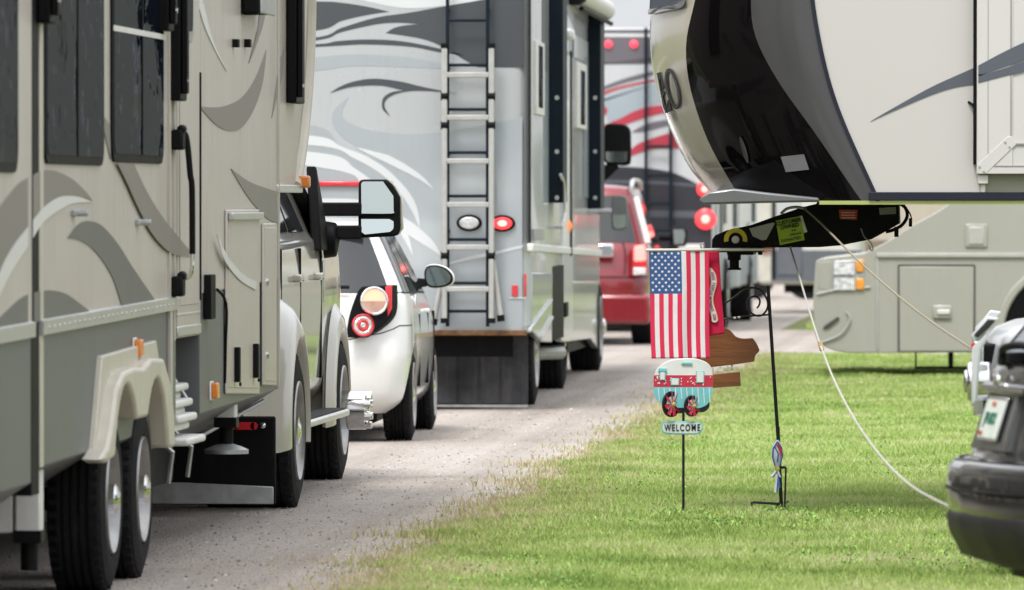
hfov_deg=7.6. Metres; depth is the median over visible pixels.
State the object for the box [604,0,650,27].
sky
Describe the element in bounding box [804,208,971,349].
rope
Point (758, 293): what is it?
travel trailer
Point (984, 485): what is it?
crossover car
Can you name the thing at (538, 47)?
window
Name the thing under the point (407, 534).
dry grass
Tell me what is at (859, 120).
fifth wheel trailer
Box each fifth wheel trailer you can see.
[0,0,316,589]
[648,0,1023,269]
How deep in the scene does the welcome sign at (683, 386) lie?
40.39 m
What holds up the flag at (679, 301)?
hanging from the flag rod
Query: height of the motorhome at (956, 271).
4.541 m
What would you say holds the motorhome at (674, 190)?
on the gravel road at (787, 309)
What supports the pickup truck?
on the gravel road at (619, 366)
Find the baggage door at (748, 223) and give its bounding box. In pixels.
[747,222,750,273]
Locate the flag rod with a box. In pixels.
[646,242,771,251]
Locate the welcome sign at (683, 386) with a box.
[654,358,712,509]
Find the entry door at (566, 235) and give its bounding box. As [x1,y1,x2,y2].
[561,40,573,335]
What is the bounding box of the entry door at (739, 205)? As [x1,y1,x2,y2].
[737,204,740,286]
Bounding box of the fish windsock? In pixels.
[771,440,782,492]
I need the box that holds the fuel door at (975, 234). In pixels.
[965,224,986,246]
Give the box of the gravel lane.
[603,330,970,354]
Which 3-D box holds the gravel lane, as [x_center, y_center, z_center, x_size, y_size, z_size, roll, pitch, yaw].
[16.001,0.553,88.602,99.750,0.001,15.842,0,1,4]
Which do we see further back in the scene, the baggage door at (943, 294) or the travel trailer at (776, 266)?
the travel trailer at (776, 266)
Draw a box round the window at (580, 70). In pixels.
[574,61,586,129]
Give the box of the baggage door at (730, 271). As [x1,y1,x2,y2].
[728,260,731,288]
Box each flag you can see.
[649,251,709,358]
[709,251,724,335]
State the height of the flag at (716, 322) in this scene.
0.460 m
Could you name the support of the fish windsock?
hanging from the garden hook
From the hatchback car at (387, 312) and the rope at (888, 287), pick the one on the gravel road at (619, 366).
the hatchback car at (387, 312)
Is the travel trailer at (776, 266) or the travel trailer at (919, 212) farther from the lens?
the travel trailer at (919, 212)
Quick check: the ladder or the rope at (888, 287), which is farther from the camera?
the ladder
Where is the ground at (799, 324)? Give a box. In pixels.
[370,313,1017,589]
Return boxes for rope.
[789,246,947,506]
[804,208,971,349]
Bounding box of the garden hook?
[724,286,786,507]
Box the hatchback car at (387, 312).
[325,217,454,439]
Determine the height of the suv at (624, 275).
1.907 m
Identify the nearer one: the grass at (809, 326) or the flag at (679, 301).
the flag at (679, 301)
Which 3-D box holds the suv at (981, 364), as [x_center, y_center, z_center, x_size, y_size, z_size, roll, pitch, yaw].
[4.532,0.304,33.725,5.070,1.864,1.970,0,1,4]
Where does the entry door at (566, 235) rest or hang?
in the motorhome at (376, 112)
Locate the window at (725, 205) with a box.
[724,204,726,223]
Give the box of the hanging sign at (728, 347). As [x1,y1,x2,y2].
[695,327,758,387]
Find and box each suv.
[599,178,687,343]
[964,310,1023,452]
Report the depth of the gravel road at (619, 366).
42.53 m
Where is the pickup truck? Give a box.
[152,166,403,507]
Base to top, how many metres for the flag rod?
0.050 m
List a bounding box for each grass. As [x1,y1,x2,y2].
[224,351,843,589]
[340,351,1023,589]
[805,320,813,329]
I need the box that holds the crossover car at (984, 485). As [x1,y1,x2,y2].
[945,326,1023,577]
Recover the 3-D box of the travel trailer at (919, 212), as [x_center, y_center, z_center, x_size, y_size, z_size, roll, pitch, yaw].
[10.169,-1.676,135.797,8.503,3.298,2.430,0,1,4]
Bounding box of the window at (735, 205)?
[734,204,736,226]
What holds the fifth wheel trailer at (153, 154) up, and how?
on the gravel road at (619, 366)
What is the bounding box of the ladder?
[433,43,504,325]
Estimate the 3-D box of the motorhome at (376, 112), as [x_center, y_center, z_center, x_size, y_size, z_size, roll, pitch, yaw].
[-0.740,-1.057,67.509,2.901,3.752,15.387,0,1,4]
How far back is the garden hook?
40.85 m
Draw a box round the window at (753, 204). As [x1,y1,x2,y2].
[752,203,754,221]
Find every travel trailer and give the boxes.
[753,281,812,298]
[758,202,864,292]
[865,205,946,251]
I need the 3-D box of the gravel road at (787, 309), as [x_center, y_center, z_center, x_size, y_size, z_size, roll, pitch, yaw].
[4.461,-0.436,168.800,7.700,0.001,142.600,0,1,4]
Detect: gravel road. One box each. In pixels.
[0,351,770,589]
[606,285,813,329]
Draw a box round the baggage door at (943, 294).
[899,266,973,350]
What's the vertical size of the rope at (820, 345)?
0.913 m
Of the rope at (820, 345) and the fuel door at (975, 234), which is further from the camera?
the fuel door at (975, 234)
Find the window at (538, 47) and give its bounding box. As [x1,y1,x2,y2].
[533,40,544,115]
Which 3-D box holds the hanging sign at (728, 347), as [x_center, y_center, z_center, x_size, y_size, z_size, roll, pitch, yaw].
[1.144,0.314,41.037,0.355,0.374,0.027,0,1,4]
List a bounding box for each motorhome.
[303,0,630,406]
[604,28,757,327]
[813,205,1023,368]
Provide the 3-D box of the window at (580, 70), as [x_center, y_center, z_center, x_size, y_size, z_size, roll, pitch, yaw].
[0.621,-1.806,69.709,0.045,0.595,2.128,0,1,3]

